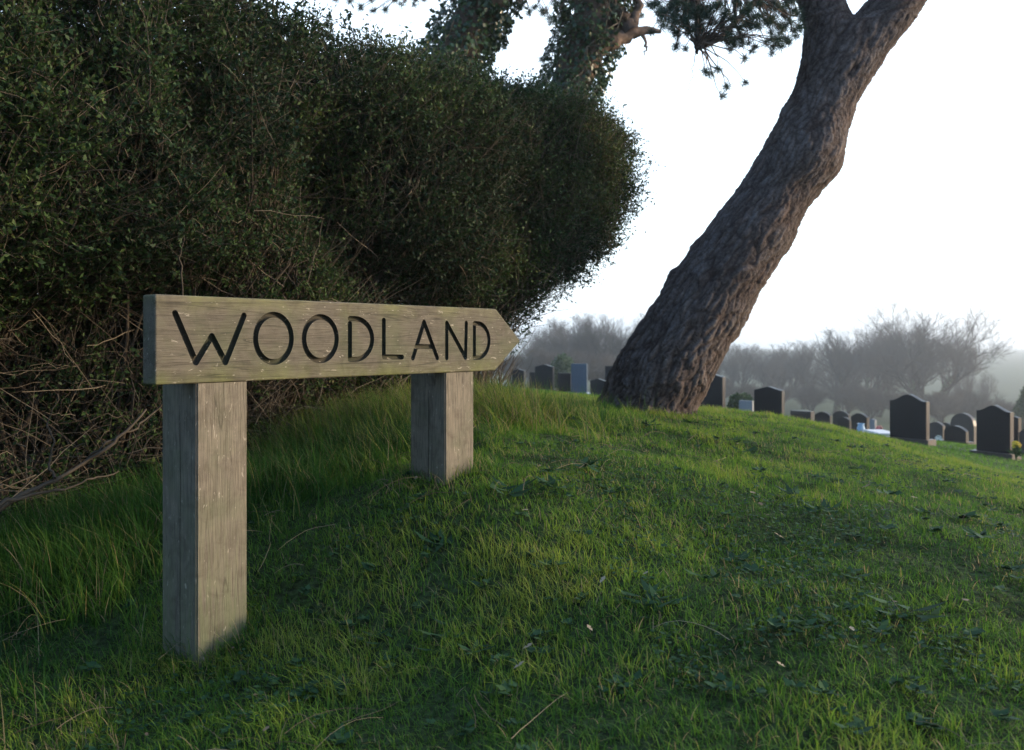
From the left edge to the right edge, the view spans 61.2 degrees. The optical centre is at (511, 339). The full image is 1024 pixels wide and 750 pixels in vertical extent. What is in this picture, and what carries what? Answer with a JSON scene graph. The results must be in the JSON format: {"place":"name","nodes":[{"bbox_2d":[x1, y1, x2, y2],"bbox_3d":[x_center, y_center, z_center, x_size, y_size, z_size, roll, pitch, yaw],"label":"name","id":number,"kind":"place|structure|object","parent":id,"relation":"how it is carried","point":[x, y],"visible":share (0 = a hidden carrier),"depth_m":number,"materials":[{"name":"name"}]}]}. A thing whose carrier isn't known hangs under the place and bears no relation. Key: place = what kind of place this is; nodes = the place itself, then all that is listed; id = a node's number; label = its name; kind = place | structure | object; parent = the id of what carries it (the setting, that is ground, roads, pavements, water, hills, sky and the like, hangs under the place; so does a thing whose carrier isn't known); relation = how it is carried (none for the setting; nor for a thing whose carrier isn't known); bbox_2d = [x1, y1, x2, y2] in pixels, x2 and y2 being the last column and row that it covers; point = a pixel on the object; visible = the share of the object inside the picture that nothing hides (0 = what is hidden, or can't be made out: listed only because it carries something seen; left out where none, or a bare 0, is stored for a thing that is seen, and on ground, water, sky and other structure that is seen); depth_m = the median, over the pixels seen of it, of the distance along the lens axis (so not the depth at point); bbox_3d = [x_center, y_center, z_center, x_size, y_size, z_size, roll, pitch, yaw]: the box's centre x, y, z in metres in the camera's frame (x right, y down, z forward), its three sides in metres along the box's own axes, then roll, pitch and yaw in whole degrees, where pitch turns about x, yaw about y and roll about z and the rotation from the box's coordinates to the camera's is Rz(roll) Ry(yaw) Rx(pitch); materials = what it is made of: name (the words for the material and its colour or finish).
{"place":"outdoors","nodes":[
{"label":"outdoors","id":0,"kind":"place"},
{"bbox_2d":[0,348,1023,749],"bbox_3d":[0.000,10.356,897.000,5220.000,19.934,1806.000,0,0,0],"label":"ground","id":1,"kind":"structure","parent":0,"point":[1008,374],"depth_m":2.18,"materials":[{"name":"green plant"}]},
{"bbox_2d":[143,294,519,669],"bbox_3d":[-0.484,0.522,2.712,0.171,1.267,1.426,0,0,39],"label":"wooden signpost","id":2,"kind":"object","parent":1,"relation":"on","point":[206,359],"visible":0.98,"depth_m":2.29,"materials":[{"name":"brown wood"}]},
{"bbox_2d":[0,0,669,528],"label":"clipped hedge","id":3,"kind":"object","parent":1,"relation":"on","point":[176,146],"visible":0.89,"depth_m":3.93,"materials":[{"name":"green plant"}]},
{"bbox_2d":[307,0,554,381],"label":"ivy clad tree","id":4,"kind":"object","parent":1,"relation":"on","point":[483,27],"visible":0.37,"depth_m":8.40,"materials":[{"name":"green plant"}]},
{"bbox_2d":[2,393,1022,749],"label":"dead stalks","id":5,"kind":"object","parent":1,"relation":"on","point":[504,509],"visible":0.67,"depth_m":2.76,"materials":[{"name":"plant"}]},
{"bbox_2d":[499,355,525,383],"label":"bare bush","id":6,"kind":"object","parent":1,"relation":"on","point":[506,368],"visible":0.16,"depth_m":100.44,"materials":[{"name":"plant"}]},
{"bbox_2d":[512,369,527,387],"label":"headstone","id":7,"kind":"object","parent":1,"relation":"on","point":[522,372],"visible":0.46,"depth_m":26.94,"materials":[{"name":"black stone"}]},
{"bbox_2d":[529,372,534,388],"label":"headstone","id":8,"kind":"object","parent":1,"relation":"on","point":[532,377],"visible":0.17,"depth_m":27.97,"materials":[{"name":"black stone"}]},
{"bbox_2d":[53,404,1023,749],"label":"broadleaf weeds","id":9,"kind":"object","parent":1,"relation":"on","point":[651,594],"visible":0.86,"depth_m":2.09,"materials":[{"name":"green plant"}]},
{"bbox_2d":[517,325,559,386],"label":"bare tree","id":10,"kind":"object","parent":1,"relation":"on","point":[534,345],"visible":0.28,"depth_m":121.56,"materials":[{"name":"grey plant"}]},
{"bbox_2d":[510,348,575,383],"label":"bare bush","id":11,"kind":"object","parent":1,"relation":"on","point":[539,359],"visible":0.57,"depth_m":95.30,"materials":[{"name":"grey plant"}]},
{"bbox_2d":[535,364,557,390],"bbox_3d":[0.905,1.106,24.000,0.706,0.859,0.300,0,0,27],"label":"headstone","id":12,"kind":"object","parent":1,"relation":"on","point":[545,372],"visible":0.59,"depth_m":23.94,"materials":[{"name":"black stone"}]},
{"bbox_2d":[534,320,570,387],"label":"bare tree","id":13,"kind":"object","parent":1,"relation":"on","point":[554,340],"visible":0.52,"depth_m":115.24,"materials":[{"name":"grey plant"}]},
{"bbox_2d":[526,313,594,354],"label":"bare tree","id":14,"kind":"object","parent":1,"relation":"on","point":[546,329],"visible":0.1,"depth_m":128.11,"materials":[{"name":"grey plant"}]},
{"bbox_2d":[550,352,574,388],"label":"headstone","id":15,"kind":"object","parent":1,"relation":"on","point":[563,362],"visible":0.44,"depth_m":47.60,"materials":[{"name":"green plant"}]},
{"bbox_2d":[558,373,570,391],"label":"headstone","id":16,"kind":"object","parent":1,"relation":"on","point":[564,379],"visible":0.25,"depth_m":24.94,"materials":[{"name":"black stone"}]},
{"bbox_2d":[145,406,988,735],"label":"fallen leaves","id":17,"kind":"object","parent":1,"relation":"on","point":[645,572],"visible":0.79,"depth_m":2.17,"materials":[{"name":"plant"}]},
{"bbox_2d":[543,348,602,379],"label":"bare bush","id":18,"kind":"object","parent":1,"relation":"on","point":[577,359],"visible":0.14,"depth_m":97.09,"materials":[{"name":"grey plant"}]},
{"bbox_2d":[571,363,587,392],"bbox_3d":[1.865,1.142,24.000,0.602,0.975,0.300,0,0,16],"label":"headstone","id":19,"kind":"object","parent":1,"relation":"on","point":[579,375],"visible":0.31,"depth_m":23.95,"materials":[{"name":"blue stone"}]},
{"bbox_2d":[551,311,615,360],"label":"bare tree","id":20,"kind":"object","parent":1,"relation":"on","point":[577,339],"visible":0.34,"depth_m":111.66,"materials":[{"name":"grey plant"}]},
{"bbox_2d":[576,353,616,380],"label":"bare bush","id":21,"kind":"object","parent":1,"relation":"on","point":[597,370],"visible":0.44,"depth_m":98.22,"materials":[{"name":"plant"}]},
{"bbox_2d":[590,378,605,394],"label":"headstone","id":22,"kind":"object","parent":1,"relation":"on","point":[599,385],"visible":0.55,"depth_m":21.95,"materials":[{"name":"black stone"}]},
{"bbox_2d":[528,0,682,109],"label":"ivy clad tree","id":23,"kind":"object","parent":1,"relation":"on","point":[592,34],"visible":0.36,"depth_m":8.68,"materials":[{"name":"green plant"}]},
{"bbox_2d":[574,311,639,359],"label":"bare tree","id":24,"kind":"object","parent":1,"relation":"on","point":[599,338],"visible":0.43,"depth_m":107.74,"materials":[{"name":"grey plant"}]},
{"bbox_2d":[605,366,611,379],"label":"headstone","id":25,"kind":"object","parent":1,"relation":"on","point":[607,369],"visible":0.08,"depth_m":24.99,"materials":[{"name":"black stone"}]},
{"bbox_2d":[596,312,645,358],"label":"bare tree","id":26,"kind":"object","parent":1,"relation":"on","point":[620,343],"visible":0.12,"depth_m":105.06,"materials":[{"name":"grey plant"}]},
{"bbox_2d":[334,386,1023,476],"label":"lawn grass","id":27,"kind":"structure","parent":1,"relation":"on","point":[967,452],"depth_m":14.10,"materials":[{"name":"green plant"}]},
{"bbox_2d":[700,374,724,407],"bbox_3d":[3.902,1.091,17.000,0.722,0.884,0.310,0,0,41],"label":"headstone","id":28,"kind":"object","parent":1,"relation":"on","point":[715,395],"visible":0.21,"depth_m":16.85,"materials":[{"name":"black stone"}]},
{"bbox_2d":[716,359,726,375],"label":"bare tree","id":29,"kind":"object","parent":1,"relation":"on","point":[717,373],"visible":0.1,"depth_m":146.50,"materials":[{"name":"plant"}]},
{"bbox_2d":[725,376,743,398],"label":"bare bush","id":30,"kind":"object","parent":1,"relation":"on","point":[728,384],"visible":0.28,"depth_m":117.84,"materials":[{"name":"plant"}]},
{"bbox_2d":[719,343,751,387],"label":"bare tree","id":31,"kind":"object","parent":1,"relation":"on","point":[732,364],"visible":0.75,"depth_m":139.54,"materials":[{"name":"grey plant"}]},
{"bbox_2d":[726,392,753,409],"bbox_3d":[7.960,2.277,30.006,1.055,0.988,0.997,0,0,0],"label":"evergreen bush","id":32,"kind":"object","parent":1,"relation":"on","point":[733,399],"visible":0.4,"depth_m":29.79,"materials":[{"name":"green plant"}]},
{"bbox_2d":[719,342,768,386],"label":"bare tree","id":33,"kind":"object","parent":1,"relation":"on","point":[747,363],"visible":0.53,"depth_m":144.51,"materials":[{"name":"grey plant"}]},
{"bbox_2d":[725,383,766,399],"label":"bare bush","id":34,"kind":"object","parent":1,"relation":"on","point":[748,389],"visible":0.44,"depth_m":115.11,"materials":[{"name":"grey plant"}]},
{"bbox_2d":[739,400,753,411],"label":"headstone","id":35,"kind":"object","parent":1,"relation":"on","point":[746,405],"visible":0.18,"depth_m":23.94,"materials":[{"name":"grey stone"}]},
{"bbox_2d":[597,0,927,415],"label":"leaning pine tree","id":36,"kind":"object","parent":1,"relation":"on","point":[674,350],"visible":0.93,"depth_m":5.39,"materials":[{"name":"brown plant"}]},
{"bbox_2d":[754,386,784,415],"bbox_3d":[5.194,1.349,17.500,0.758,0.822,0.310,0,0,43],"label":"headstone","id":37,"kind":"object","parent":1,"relation":"on","point":[768,398],"visible":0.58,"depth_m":17.43,"materials":[{"name":"black stone"}]},
{"bbox_2d":[746,346,794,387],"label":"bare tree","id":38,"kind":"object","parent":1,"relation":"on","point":[765,371],"visible":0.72,"depth_m":142.23,"materials":[{"name":"plant"}]},
{"bbox_2d":[767,383,802,402],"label":"bare bush","id":39,"kind":"object","parent":1,"relation":"on","point":[786,389],"visible":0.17,"depth_m":115.20,"materials":[{"name":"grey plant"}]},
{"bbox_2d":[751,340,824,403],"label":"bare tree","id":40,"kind":"object","parent":1,"relation":"on","point":[795,377],"visible":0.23,"depth_m":149.43,"materials":[{"name":"plant"}]},
{"bbox_2d":[790,410,813,420],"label":"headstone","id":41,"kind":"object","parent":1,"relation":"on","point":[803,414],"visible":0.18,"depth_m":29.83,"materials":[{"name":"black stone"}]},
{"bbox_2d":[777,340,829,409],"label":"bare tree","id":42,"kind":"object","parent":1,"relation":"on","point":[796,369],"visible":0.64,"depth_m":137.03,"materials":[{"name":"plant"}]},
{"bbox_2d":[782,382,834,410],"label":"bare bush","id":43,"kind":"object","parent":1,"relation":"on","point":[811,396],"visible":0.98,"depth_m":117.97,"materials":[{"name":"grey plant"}]},
{"bbox_2d":[815,412,831,423],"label":"headstone","id":44,"kind":"object","parent":1,"relation":"on","point":[823,417],"visible":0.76,"depth_m":28.93,"materials":[{"name":"black stone"}]},
{"bbox_2d":[798,328,884,413],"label":"bare tree","id":45,"kind":"object","parent":1,"relation":"on","point":[841,358],"visible":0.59,"depth_m":128.70,"materials":[{"name":"plant"}]},
{"bbox_2d":[833,411,849,424],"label":"headstone","id":46,"kind":"object","parent":1,"relation":"on","point":[837,415],"visible":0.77,"depth_m":33.02,"materials":[{"name":"black stone"}]},
{"bbox_2d":[837,417,850,428],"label":"headstone","id":47,"kind":"object","parent":1,"relation":"on","point":[845,422],"visible":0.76,"depth_m":25.93,"materials":[{"name":"black stone"}]},
{"bbox_2d":[818,380,877,414],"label":"bare bush","id":48,"kind":"object","parent":1,"relation":"on","point":[838,396],"visible":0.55,"depth_m":118.44,"materials":[{"name":"grey plant"}]},
{"bbox_2d":[851,413,869,429],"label":"headstone","id":49,"kind":"object","parent":1,"relation":"on","point":[856,418],"visible":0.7,"depth_m":27.93,"materials":[{"name":"black stone"}]},
{"bbox_2d":[857,423,864,430],"bbox_3d":[8.860,2.253,22.000,0.200,0.266,0.200,0,0,0],"label":"flower vase","id":50,"kind":"object","parent":1,"relation":"on","point":[860,426],"visible":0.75,"depth_m":21.93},
{"bbox_2d":[841,385,896,418],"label":"bare bush","id":51,"kind":"object","parent":1,"relation":"on","point":[868,406],"visible":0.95,"depth_m":114.56,"materials":[{"name":"grey plant"}]},
{"bbox_2d":[829,322,912,410],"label":"bare tree","id":52,"kind":"object","parent":1,"relation":"on","point":[867,383],"visible":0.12,"depth_m":146.61,"materials":[{"name":"plant"}]},
{"bbox_2d":[870,419,876,428],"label":"headstone","id":53,"kind":"object","parent":1,"relation":"on","point":[873,423],"visible":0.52,"depth_m":29.93,"materials":[{"name":"grey stone"}]},
{"bbox_2d":[864,429,889,435],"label":"grave kerb","id":54,"kind":"structure","parent":1,"relation":"on","point":[882,432],"depth_m":19.96,"materials":[{"name":"stone"}]},
{"bbox_2d":[853,325,924,417],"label":"bare tree","id":55,"kind":"object","parent":1,"relation":"on","point":[880,413],"visible":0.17,"depth_m":130.41,"materials":[{"name":"plant"}]},
{"bbox_2d":[871,390,917,409],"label":"bare bush","id":56,"kind":"object","parent":1,"relation":"on","point":[889,397],"visible":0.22,"depth_m":111.27,"materials":[{"name":"grey plant"}]},
{"bbox_2d":[885,394,935,445],"bbox_3d":[7.338,1.496,16.000,0.310,0.984,0.855,0,0,-37],"label":"headstone","id":57,"kind":"object","parent":1,"relation":"on","point":[909,417],"visible":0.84,"depth_m":15.90,"materials":[{"name":"black stone"}]},
{"bbox_2d":[832,302,1019,422],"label":"bare tree","id":58,"kind":"object","parent":1,"relation":"on","point":[917,366],"visible":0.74,"depth_m":123.29,"materials":[{"name":"grey plant"}]},
{"bbox_2d":[930,422,944,438],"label":"headstone","id":59,"kind":"object","parent":1,"relation":"on","point":[937,428],"visible":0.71,"depth_m":23.94,"materials":[{"name":"grey stone"}]},
{"bbox_2d":[912,391,975,422],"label":"bare bush","id":60,"kind":"object","parent":1,"relation":"on","point":[941,405],"visible":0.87,"depth_m":110.90,"materials":[{"name":"grey plant"}]},
{"bbox_2d":[942,426,973,444],"bbox_3d":[10.767,2.353,21.000,0.320,0.544,0.707,0,0,-33],"label":"headstone","id":61,"kind":"object","parent":1,"relation":"on","point":[958,434],"visible":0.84,"depth_m":20.90,"materials":[{"name":"black stone"}]},
{"bbox_2d":[950,413,975,444],"bbox_3d":[13.544,2.736,26.000,0.340,1.075,0.900,0,0,-30],"label":"headstone","id":62,"kind":"object","parent":1,"relation":"on","point":[966,421],"visible":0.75,"depth_m":25.83,"materials":[{"name":"grey stone"}]},
{"bbox_2d":[950,364,981,395],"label":"bare tree","id":63,"kind":"object","parent":1,"relation":"on","point":[967,384],"visible":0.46,"depth_m":139.32,"materials":[{"name":"plant"}]},
{"bbox_2d":[946,387,1007,417],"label":"bare bush","id":64,"kind":"object","parent":1,"relation":"on","point":[972,407],"visible":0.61,"depth_m":114.31,"materials":[{"name":"grey plant"}]},
{"bbox_2d":[974,372,999,399],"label":"bare tree","id":65,"kind":"object","parent":1,"relation":"on","point":[983,388],"visible":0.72,"depth_m":146.30,"materials":[{"name":"plant"}]},
{"bbox_2d":[969,405,1020,460],"bbox_3d":[8.359,1.623,15.000,0.310,0.982,0.738,0,0,-33],"label":"headstone","id":66,"kind":"object","parent":1,"relation":"on","point":[994,429],"visible":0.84,"depth_m":14.93,"materials":[{"name":"black stone"}]},
{"bbox_2d":[983,399,1015,413],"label":"bare bush","id":67,"kind":"object","parent":1,"relation":"on","point":[1009,407],"visible":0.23,"depth_m":114.77,"materials":[{"name":"grey plant"}]},
{"bbox_2d":[1006,441,1022,460],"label":"flower bouquet","id":68,"kind":"object","parent":1,"relation":"on","point":[1016,450],"visible":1,"depth_m":14.27,"materials":[{"name":"yellow plant"}]},
{"bbox_2d":[1014,416,1020,441],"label":"headstone","id":69,"kind":"object","parent":1,"relation":"on","point":[1017,425],"visible":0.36,"depth_m":17.41,"materials":[{"name":"black stone"}]},
{"bbox_2d":[1012,387,1023,430],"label":"conifer bush","id":70,"kind":"object","parent":1,"relation":"on","point":[1018,410],"visible":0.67,"depth_m":57.85,"materials":[{"name":"green plant"}]},
{"bbox_2d":[1019,430,1023,454],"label":"headstone","id":71,"kind":"object","parent":1,"relation":"on","point":[1021,437],"visible":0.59,"depth_m":17.07,"materials":[{"name":"grey stone"}]},
{"bbox_2d":[1,0,1023,348],"label":"sky","id":72,"kind":"structure","parent":0,"point":[924,206],"materials":[{"name":"white"}]}
]}

